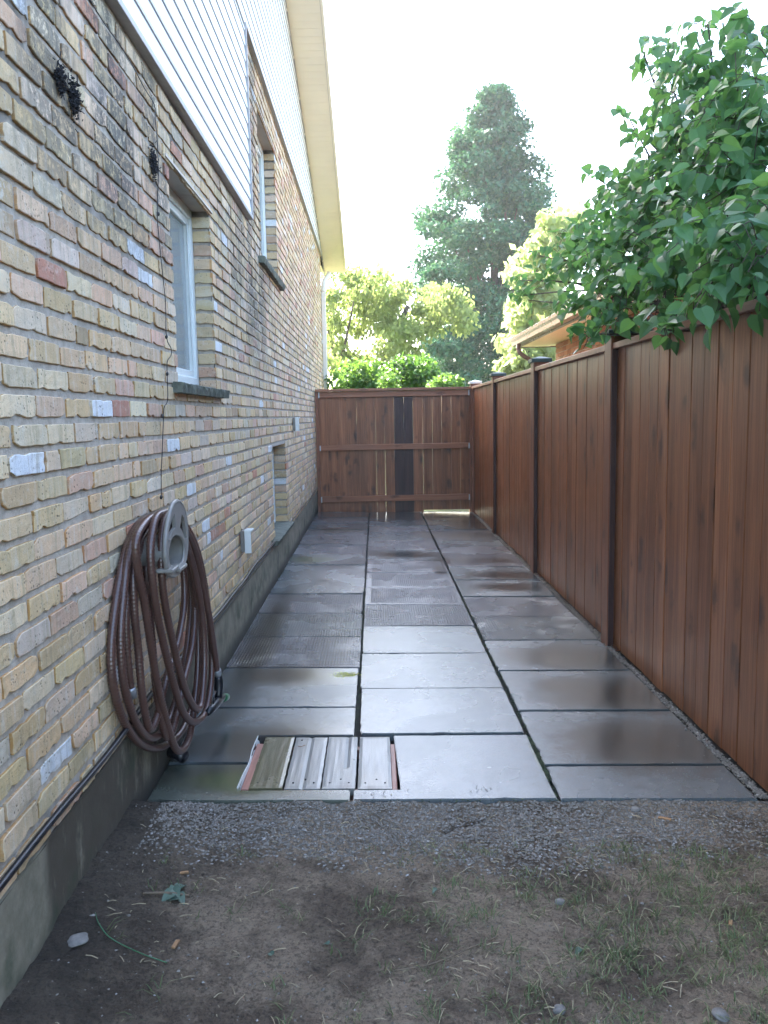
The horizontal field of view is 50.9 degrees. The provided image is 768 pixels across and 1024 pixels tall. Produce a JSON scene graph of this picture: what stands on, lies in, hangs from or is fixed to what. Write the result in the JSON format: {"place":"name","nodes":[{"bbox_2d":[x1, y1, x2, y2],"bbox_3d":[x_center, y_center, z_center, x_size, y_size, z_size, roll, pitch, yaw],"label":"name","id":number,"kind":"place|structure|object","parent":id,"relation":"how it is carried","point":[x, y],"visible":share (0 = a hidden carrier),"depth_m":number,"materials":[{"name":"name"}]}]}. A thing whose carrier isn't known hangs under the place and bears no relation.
{"place":"outdoors","nodes":[
{"label":"outdoors","id":0,"kind":"place"},
{"bbox_2d":[0,798,767,1023],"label":"dirt ground","id":1,"kind":"structure","parent":0,"point":[206,932],"depth_m":2.23,"materials":[{"name":"brown soil"}]},
{"bbox_2d":[67,932,88,947],"bbox_3d":[-0.797,1.110,2.092,0.058,0.013,0.054,-5,8,-31],"label":"stone","id":2,"kind":"object","parent":1,"relation":"on","point":[77,939],"visible":1,"depth_m":2.08,"materials":[{"name":"grey stone"}]},
{"bbox_2d":[95,912,166,962],"bbox_3d":[-0.690,1.138,2.141,0.259,0.071,0.043,3,8,28],"label":"string","id":3,"kind":"object","parent":1,"relation":"on","point":[124,945],"visible":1,"depth_m":2.13,"materials":[{"name":"green plastic"}]},
{"bbox_2d":[143,891,188,896],"bbox_3d":[-0.640,1.123,2.369,0.132,0.049,0.012,-4,7,-23],"label":"twig","id":4,"kind":"object","parent":1,"relation":"on","point":[157,892],"visible":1,"depth_m":2.36,"materials":[{"name":"wood"}]},
{"bbox_2d":[162,883,186,904],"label":"curled leaves","id":5,"kind":"object","parent":1,"relation":"on","point":[177,887],"visible":0.98,"depth_m":2.38,"materials":[{"name":"green plant"}]},
{"bbox_2d":[171,940,179,948],"bbox_3d":[-0.563,1.167,2.177,0.011,0.008,0.031,1,7,13],"label":"wood chip","id":6,"kind":"object","parent":1,"relation":"on","point":[175,944],"visible":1,"depth_m":2.17,"materials":[{"name":"wood"}]},
{"bbox_2d":[338,980,351,995],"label":"twig","id":7,"kind":"object","parent":1,"relation":"on","point":[344,984],"visible":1,"depth_m":2.02,"materials":[{"name":"wood"}]},
{"bbox_2d":[338,997,352,1009],"bbox_3d":[-0.095,1.205,1.975,0.037,0.021,0.035,-4,7,-22],"label":"stone","id":8,"kind":"object","parent":1,"relation":"on","point":[342,1004],"visible":0.99,"depth_m":1.97,"materials":[{"name":"grey stone"}]},
{"bbox_2d":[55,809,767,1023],"bbox_3d":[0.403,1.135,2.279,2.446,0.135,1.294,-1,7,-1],"label":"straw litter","id":9,"kind":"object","parent":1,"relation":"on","point":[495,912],"visible":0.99,"depth_m":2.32,"materials":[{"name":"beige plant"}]},
{"bbox_2d":[133,512,767,879],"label":"gravel","id":10,"kind":"structure","parent":1,"relation":"on","point":[760,793],"depth_m":2.83,"materials":[{"name":"grey gravel"}]},
{"bbox_2d":[284,511,767,800],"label":"paving bed","id":11,"kind":"object","parent":1,"relation":"on","point":[726,755],"visible":0.02,"depth_m":4.16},
{"bbox_2d":[147,765,349,803],"bbox_3d":[-0.507,1.076,3.156,0.754,0.057,0.316,-1,7,-1],"label":"paver","id":12,"kind":"object","parent":11,"relation":"on","point":[218,784],"visible":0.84,"depth_m":3.07,"materials":[{"name":"concrete"}]},
{"bbox_2d":[169,708,355,765],"bbox_3d":[-0.512,1.017,3.631,0.755,0.061,0.619,-1,7,-1],"label":"paver","id":13,"kind":"object","parent":11,"relation":"on","point":[225,736],"visible":0.69,"depth_m":3.67,"materials":[{"name":"concrete"}]},
{"bbox_2d":[212,668,357,708],"bbox_3d":[-0.519,0.942,4.258,0.755,0.063,0.617,-1,7,-1],"label":"paver","id":14,"kind":"object","parent":11,"relation":"on","point":[282,688],"visible":0.66,"depth_m":4.22,"materials":[{"name":"concrete"}]},
{"bbox_2d":[329,672,358,677],"bbox_3d":[-0.257,0.898,4.442,0.270,0.002,0.121,-1,7,-1],"label":"lichen","id":15,"kind":"object","parent":14,"relation":"on","point":[341,673],"visible":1,"depth_m":4.45},
{"bbox_2d":[227,637,360,672],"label":"paver","id":16,"kind":"object","parent":11,"relation":"on","point":[297,652],"visible":0.91,"depth_m":4.84,"materials":[{"name":"concrete"}]},
{"bbox_2d":[244,613,361,636],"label":"paver","id":17,"kind":"object","parent":11,"relation":"on","point":[313,625],"visible":0.85,"depth_m":5.49,"materials":[{"name":"grey concrete"}]},
{"bbox_2d":[259,594,362,613],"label":"paver","id":18,"kind":"object","parent":11,"relation":"on","point":[307,603],"visible":0.84,"depth_m":6.12,"materials":[{"name":"concrete"}]},
{"bbox_2d":[237,736,397,800],"bbox_3d":[-0.258,1.064,3.344,0.617,0.094,0.508,-1,7,-1],"label":"plank lid","id":19,"kind":"object","parent":11,"relation":"on","point":[270,766],"visible":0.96,"depth_m":3.30,"materials":[{"name":"grey wood"}]},
{"bbox_2d":[270,578,364,594],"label":"paver","id":20,"kind":"object","parent":11,"relation":"on","point":[318,585],"visible":0.84,"depth_m":6.75,"materials":[{"name":"concrete"}]},
{"bbox_2d":[280,565,364,577],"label":"paver","id":21,"kind":"object","parent":11,"relation":"on","point":[323,571],"visible":0.81,"depth_m":7.43,"materials":[{"name":"concrete"}]},
{"bbox_2d":[287,554,365,565],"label":"paver","id":22,"kind":"object","parent":11,"relation":"on","point":[327,559],"visible":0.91,"depth_m":8.03,"materials":[{"name":"concrete"}]},
{"bbox_2d":[294,545,365,553],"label":"paver","id":23,"kind":"object","parent":11,"relation":"on","point":[330,549],"visible":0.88,"depth_m":8.66,"materials":[{"name":"concrete"}]},
{"bbox_2d":[298,537,366,546],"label":"paver","id":24,"kind":"object","parent":11,"relation":"on","point":[333,541],"visible":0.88,"depth_m":9.19,"materials":[{"name":"concrete"}]},
{"bbox_2d":[304,530,367,536],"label":"paver","id":25,"kind":"object","parent":11,"relation":"on","point":[335,533],"visible":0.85,"depth_m":9.83,"materials":[{"name":"concrete"}]},
{"bbox_2d":[308,523,367,529],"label":"paver","id":26,"kind":"object","parent":11,"relation":"on","point":[338,526],"visible":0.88,"depth_m":10.43,"materials":[{"name":"concrete"}]},
{"bbox_2d":[312,517,367,522],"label":"paver","id":27,"kind":"object","parent":11,"relation":"on","point":[340,520],"visible":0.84,"depth_m":11.05,"materials":[{"name":"concrete"}]},
{"bbox_2d":[315,512,368,519],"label":"paver","id":28,"kind":"object","parent":11,"relation":"on","point":[342,514],"visible":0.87,"depth_m":11.70,"materials":[{"name":"concrete"}]},
{"bbox_2d":[315,387,470,512],"bbox_3d":[0.147,-0.871,12.006,2.298,1.928,0.135,-1,7,-1],"label":"wooden fence","id":29,"kind":"object","parent":11,"relation":"on","point":[350,459],"visible":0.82,"depth_m":12.01,"materials":[{"name":"brown wood"}]},
{"bbox_2d":[369,512,422,519],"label":"paver","id":30,"kind":"object","parent":11,"relation":"on","point":[392,515],"visible":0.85,"depth_m":11.62,"materials":[{"name":"concrete"}]},
{"bbox_2d":[369,519,426,525],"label":"paver","id":31,"kind":"object","parent":11,"relation":"on","point":[402,522],"visible":0.84,"depth_m":10.84,"materials":[{"name":"concrete"}]},
{"bbox_2d":[369,526,429,532],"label":"paver","id":32,"kind":"object","parent":11,"relation":"on","point":[398,529],"visible":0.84,"depth_m":10.18,"materials":[{"name":"concrete"}]},
{"bbox_2d":[369,533,433,540],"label":"paver","id":33,"kind":"object","parent":11,"relation":"on","point":[400,536],"visible":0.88,"depth_m":9.52,"materials":[{"name":"grey concrete"}]},
{"bbox_2d":[368,541,437,549],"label":"paver","id":34,"kind":"object","parent":11,"relation":"on","point":[401,545],"visible":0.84,"depth_m":8.92,"materials":[{"name":"concrete"}]},
{"bbox_2d":[367,550,443,563],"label":"paver","id":35,"kind":"object","parent":11,"relation":"on","point":[397,555],"visible":0.84,"depth_m":8.27,"materials":[{"name":"concrete"}]},
{"bbox_2d":[367,560,447,572],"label":"paver","id":36,"kind":"object","parent":11,"relation":"on","point":[422,566],"visible":0.81,"depth_m":7.66,"materials":[{"name":"concrete"}]},
{"bbox_2d":[366,573,455,586],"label":"paver","id":37,"kind":"object","parent":11,"relation":"on","point":[409,580],"visible":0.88,"depth_m":7.02,"materials":[{"name":"concrete"}]},
{"bbox_2d":[365,587,462,604],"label":"paver","id":38,"kind":"object","parent":11,"relation":"on","point":[411,595],"visible":0.87,"depth_m":6.39,"materials":[{"name":"concrete"}]},
{"bbox_2d":[363,604,473,627],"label":"paver","id":39,"kind":"object","parent":11,"relation":"on","point":[421,615],"visible":0.9,"depth_m":5.77,"materials":[{"name":"concrete"}]},
{"bbox_2d":[363,626,486,653],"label":"paver","id":40,"kind":"object","parent":11,"relation":"on","point":[414,639],"visible":0.9,"depth_m":5.14,"materials":[{"name":"concrete"}]},
{"bbox_2d":[361,653,502,692],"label":"paver","id":41,"kind":"object","parent":11,"relation":"on","point":[428,670],"visible":0.86,"depth_m":4.51,"materials":[{"name":"concrete"}]},
{"bbox_2d":[360,688,522,740],"bbox_3d":[0.260,0.983,3.929,0.742,0.061,0.602,-1,7,-1],"label":"paver","id":42,"kind":"object","parent":11,"relation":"on","point":[391,713],"visible":0.91,"depth_m":3.87,"materials":[{"name":"concrete"}]},
{"bbox_2d":[169,549,724,801],"bbox_3d":[0.157,0.712,6.050,2.168,0.050,6.148,-1,7,-1],"label":"joint moss","id":43,"kind":"object","parent":11,"relation":"on","point":[533,745],"visible":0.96,"depth_m":3.76,"materials":[{"name":"green plant"}]},
{"bbox_2d":[421,512,474,517],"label":"paver","id":44,"kind":"object","parent":11,"relation":"on","point":[447,514],"visible":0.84,"depth_m":11.72,"materials":[{"name":"concrete"}]},
{"bbox_2d":[424,517,480,523],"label":"paver","id":45,"kind":"object","parent":11,"relation":"on","point":[451,519],"visible":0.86,"depth_m":11.06,"materials":[{"name":"concrete"}]},
{"bbox_2d":[353,735,556,803],"bbox_3d":[0.263,1.057,3.313,0.760,0.058,0.610,-1,7,-1],"label":"paver","id":46,"kind":"object","parent":11,"relation":"on","point":[446,768],"visible":0.9,"depth_m":3.24,"materials":[{"name":"concrete"}]},
{"bbox_2d":[427,523,487,530],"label":"paver","id":47,"kind":"object","parent":11,"relation":"on","point":[455,526],"visible":0.83,"depth_m":10.44,"materials":[{"name":"concrete"}]},
{"bbox_2d":[430,530,494,538],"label":"paver","id":48,"kind":"object","parent":11,"relation":"on","point":[461,533],"visible":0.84,"depth_m":9.84,"materials":[{"name":"concrete"}]},
{"bbox_2d":[434,537,503,546],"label":"paver","id":49,"kind":"object","parent":11,"relation":"on","point":[467,541],"visible":0.84,"depth_m":9.19,"materials":[{"name":"grey concrete"}]},
{"bbox_2d":[438,546,513,557],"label":"paver","id":50,"kind":"object","parent":11,"relation":"on","point":[474,551],"visible":0.84,"depth_m":8.52,"materials":[{"name":"concrete"}]},
{"bbox_2d":[443,556,523,567],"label":"paver","id":51,"kind":"object","parent":11,"relation":"on","point":[481,561],"visible":0.84,"depth_m":7.92,"materials":[{"name":"concrete"}]},
{"bbox_2d":[448,567,538,583],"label":"paver","id":52,"kind":"object","parent":11,"relation":"on","point":[490,573],"visible":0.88,"depth_m":7.31,"materials":[{"name":"concrete"}]},
{"bbox_2d":[455,580,554,598],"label":"paver","id":53,"kind":"object","parent":11,"relation":"on","point":[501,588],"visible":0.81,"depth_m":6.67,"materials":[{"name":"concrete"}]},
{"bbox_2d":[463,597,573,620],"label":"paver","id":54,"kind":"object","parent":11,"relation":"on","point":[514,606],"visible":0.8,"depth_m":6.05,"materials":[{"name":"concrete"}]},
{"bbox_2d":[473,616,598,643],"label":"paver","id":55,"kind":"object","parent":11,"relation":"on","point":[511,628],"visible":0.92,"depth_m":5.41,"materials":[{"name":"grey concrete"}]},
{"bbox_2d":[485,640,628,675],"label":"paver","id":56,"kind":"object","parent":11,"relation":"on","point":[560,655],"visible":0.87,"depth_m":4.79,"materials":[{"name":"concrete"}]},
{"bbox_2d":[500,671,669,716],"bbox_3d":[1.020,0.949,4.220,0.737,0.060,0.607,-1,7,-1],"label":"paver","id":57,"kind":"object","parent":11,"relation":"on","point":[564,691],"visible":0.81,"depth_m":4.16,"materials":[{"name":"concrete"}]},
{"bbox_2d":[520,711,723,771],"bbox_3d":[1.026,1.022,3.609,0.741,0.059,0.597,-1,7,-1],"label":"paver","id":58,"kind":"object","parent":11,"relation":"on","point":[603,738],"visible":0.86,"depth_m":3.56,"materials":[{"name":"concrete"}]},
{"bbox_2d":[546,766,756,802],"bbox_3d":[1.027,1.075,3.157,0.736,0.058,0.289,-1,7,-1],"label":"paver","id":59,"kind":"object","parent":11,"relation":"on","point":[594,783],"visible":0.9,"depth_m":3.13,"materials":[{"name":"concrete"}]},
{"bbox_2d":[553,1004,565,1014],"bbox_3d":[0.427,1.211,1.962,0.029,0.019,0.032,3,8,29],"label":"stone","id":60,"kind":"object","parent":1,"relation":"on","point":[558,1008],"visible":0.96,"depth_m":1.96,"materials":[{"name":"grey stone"}]},
{"bbox_2d":[555,898,564,904],"bbox_3d":[0.521,1.155,2.389,0.029,0.018,0.034,3,8,28],"label":"stone","id":61,"kind":"object","parent":1,"relation":"on","point":[561,900],"visible":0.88,"depth_m":2.38,"materials":[{"name":"grey stone"}]},
{"bbox_2d":[575,947,582,954],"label":"fallen leaf","id":62,"kind":"object","parent":1,"relation":"on","point":[579,949],"visible":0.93,"depth_m":2.16,"materials":[{"name":"plant"}]},
{"bbox_2d":[631,806,640,811],"bbox_3d":[0.926,1.093,2.960,0.034,0.021,0.035,-6,8,-34],"label":"stone","id":63,"kind":"object","parent":1,"relation":"on","point":[635,809],"visible":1,"depth_m":2.95,"materials":[{"name":"white stone"}]},
{"bbox_2d":[658,816,670,820],"bbox_3d":[1.009,1.101,2.896,0.047,0.008,0.013,3,8,31],"label":"wood chip","id":64,"kind":"object","parent":1,"relation":"on","point":[663,818],"visible":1,"depth_m":2.89,"materials":[{"name":"wood"}]},
{"bbox_2d":[688,817,732,821],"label":"twig","id":65,"kind":"object","parent":1,"relation":"on","point":[710,818],"visible":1,"depth_m":2.87,"materials":[{"name":"wood"}]},
{"bbox_2d":[711,1007,729,1022],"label":"stone","id":66,"kind":"object","parent":1,"relation":"on","point":[720,1012],"visible":0.98,"depth_m":1.92,"materials":[{"name":"grey stone"}]},
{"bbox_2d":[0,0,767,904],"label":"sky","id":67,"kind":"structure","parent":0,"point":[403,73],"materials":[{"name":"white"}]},
{"bbox_2d":[356,418,469,511],"bbox_3d":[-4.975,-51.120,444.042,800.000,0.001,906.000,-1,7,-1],"label":"ground","id":68,"kind":"structure","parent":0,"point":[467,510],"depth_m":12.69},
{"bbox_2d":[0,0,345,1007],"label":"brick house","id":69,"kind":"structure","parent":68,"relation":"on","point":[244,200],"depth_m":2.95,"materials":[{"name":"brick"}]},
{"bbox_2d":[53,51,73,99],"bbox_3d":[-0.917,-1.240,2.302,0.029,0.139,0.125,-1,7,-1],"label":"dead vine","id":70,"kind":"object","parent":69,"relation":"attached to","point":[59,76],"visible":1,"depth_m":2.28,"materials":[{"name":"black plant"}]},
{"bbox_2d":[65,68,84,132],"bbox_3d":[-0.919,-1.217,2.401,0.029,0.173,0.139,-1,7,-1],"label":"dead vine","id":71,"kind":"object","parent":69,"relation":"attached to","point":[74,100],"visible":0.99,"depth_m":2.38,"materials":[{"name":"black plant"}]},
{"bbox_2d":[90,0,171,498],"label":"cable","id":72,"kind":"object","parent":69,"relation":"attached to","point":[167,373],"depth_m":3.30,"materials":[{"name":"black rubber"}]},
{"bbox_2d":[0,541,275,892],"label":"power cable","id":73,"kind":"object","parent":69,"relation":"attached to","point":[11,871],"visible":0.8,"depth_m":2.26,"materials":[{"name":"black rubber"}]},
{"bbox_2d":[148,141,161,182],"bbox_3d":[-0.931,-1.417,3.259,0.032,0.177,0.154,-1,7,-1],"label":"dead vine","id":74,"kind":"object","parent":69,"relation":"attached to","point":[153,161],"visible":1,"depth_m":3.25,"materials":[{"name":"black plant"}]},
{"bbox_2d":[141,499,188,577],"bbox_3d":[-0.819,0.095,2.957,0.158,0.281,0.341,-1,7,-1],"label":"hose holder","id":75,"kind":"object","parent":69,"relation":"attached to","point":[173,554],"visible":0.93,"depth_m":2.93,"materials":[{"name":"grey plastic"}]},
{"bbox_2d":[106,509,229,754],"bbox_3d":[-0.828,0.468,3.187,0.145,1.006,1.198,-1,7,2],"label":"garden hose","id":76,"kind":"object","parent":75,"relation":"hanging from","point":[132,578],"visible":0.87,"depth_m":2.89,"materials":[{"name":"rubber"}]},
{"bbox_2d":[167,747,188,762],"bbox_3d":[-0.851,1.002,3.331,0.084,0.061,0.052,3,8,31],"label":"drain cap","id":77,"kind":"object","parent":69,"relation":"attached to","point":[183,758],"visible":0.61,"depth_m":3.31,"materials":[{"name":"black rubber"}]},
{"bbox_2d":[165,153,229,397],"bbox_3d":[-0.998,-1.098,4.048,0.216,1.028,1.120,-1,7,-1],"label":"window","id":78,"kind":"structure","parent":69,"relation":"in","point":[198,376],"depth_m":4.43,"materials":[{"name":"white plastic"}]},
{"bbox_2d":[174,545,274,672],"bbox_3d":[-0.905,0.486,5.083,0.018,0.028,3.400,-1,7,-1],"label":"thin cable","id":79,"kind":"object","parent":69,"relation":"attached to","point":[230,602],"visible":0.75,"depth_m":5.05,"materials":[{"name":"black rubber"}]},
{"bbox_2d":[240,528,253,552],"bbox_3d":[-0.889,0.185,5.245,0.075,0.152,0.117,-1,7,-1],"label":"outlet cover","id":80,"kind":"object","parent":69,"relation":"attached to","point":[245,538],"visible":1,"depth_m":5.19,"materials":[{"name":"grey plastic"}]},
{"bbox_2d":[255,100,285,290],"bbox_3d":[-1.055,-2.666,6.973,0.217,1.258,1.460,-1,7,-1],"label":"window","id":81,"kind":"structure","parent":69,"relation":"in","point":[268,261],"depth_m":7.47,"materials":[{"name":"white plastic"}]},
{"bbox_2d":[271,440,293,545],"bbox_3d":[-1.016,-0.211,7.386,0.247,0.851,1.300,-1,7,-1],"label":"window","id":82,"kind":"structure","parent":69,"relation":"in","point":[282,526],"depth_m":7.96,"materials":[{"name":"white plastic"}]},
{"bbox_2d":[292,417,299,430],"bbox_3d":[-0.942,-0.948,8.685,0.075,0.152,0.117,-1,7,-1],"label":"outlet cover","id":83,"kind":"object","parent":69,"relation":"attached to","point":[295,423],"visible":1,"depth_m":8.63,"materials":[{"name":"grey plastic"}]},
{"bbox_2d":[291,487,317,520],"bbox_3d":[-0.975,-0.249,11.113,0.016,0.028,6.050,-1,7,-1],"label":"power cable","id":84,"kind":"object","parent":69,"relation":"attached to","point":[304,505],"visible":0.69,"depth_m":9.57,"materials":[{"name":"black rubber"}]},
{"bbox_2d":[324,356,388,391],"bbox_3d":[-0.401,-1.535,14.493,1.382,2.494,1.638,-1,7,-1],"label":"bush","id":85,"kind":"object","parent":68,"relation":"on","point":[360,374],"visible":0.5,"depth_m":14.02,"materials":[{"name":"green plant"}]},
{"bbox_2d":[321,261,481,439],"bbox_3d":[0.301,-3.692,20.704,4.345,5.490,3.088,-1,7,-1],"label":"tree","id":86,"kind":"object","parent":68,"relation":"on","point":[376,299],"visible":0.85,"depth_m":20.06,"materials":[{"name":"green plant"}]},
{"bbox_2d":[377,351,443,463],"bbox_3d":[0.514,-1.727,15.388,1.489,2.624,1.963,-5,8,-31],"label":"bush","id":87,"kind":"object","parent":68,"relation":"on","point":[416,371],"visible":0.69,"depth_m":14.66,"materials":[{"name":"green plant"}]},
{"bbox_2d":[375,368,464,418],"bbox_3d":[0.625,-1.358,13.869,1.520,2.255,1.454,-1,7,-1],"label":"bush","id":88,"kind":"object","parent":68,"relation":"on","point":[391,380],"visible":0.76,"depth_m":13.40,"materials":[{"name":"green plant"}]},
{"bbox_2d":[406,78,564,386],"bbox_3d":[4.055,-8.724,29.248,6.594,13.314,6.448,-1,7,-1],"label":"tall tree","id":89,"kind":"object","parent":68,"relation":"on","point":[494,165],"visible":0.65,"depth_m":27.56,"materials":[{"name":"green plant"}]},
{"bbox_2d":[490,201,590,375],"bbox_3d":[3.225,-3.348,16.230,2.261,5.738,2.611,-1,7,-1],"label":"tree","id":90,"kind":"object","parent":68,"relation":"on","point":[516,321],"visible":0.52,"depth_m":15.56,"materials":[{"name":"green plant"}]},
{"bbox_2d":[468,295,767,791],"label":"wooden fence","id":91,"kind":"object","parent":68,"relation":"on","point":[619,492],"visible":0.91,"depth_m":4.17,"materials":[{"name":"brown wood"}]},
{"bbox_2d":[501,0,767,355],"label":"leafy tree","id":92,"kind":"object","parent":68,"relation":"on","point":[711,257],"visible":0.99,"depth_m":3.87,"materials":[{"name":"green plant"}]},
{"bbox_2d":[107,836,767,1023],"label":"grass","id":93,"kind":"structure","parent":0,"point":[636,947],"depth_m":2.24,"materials":[{"name":"green plant"}]},
{"bbox_2d":[510,291,691,360],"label":"neighbour house","id":94,"kind":"structure","parent":0,"point":[550,331],"depth_m":11.08,"materials":[{"name":"orange brick"}]}
]}

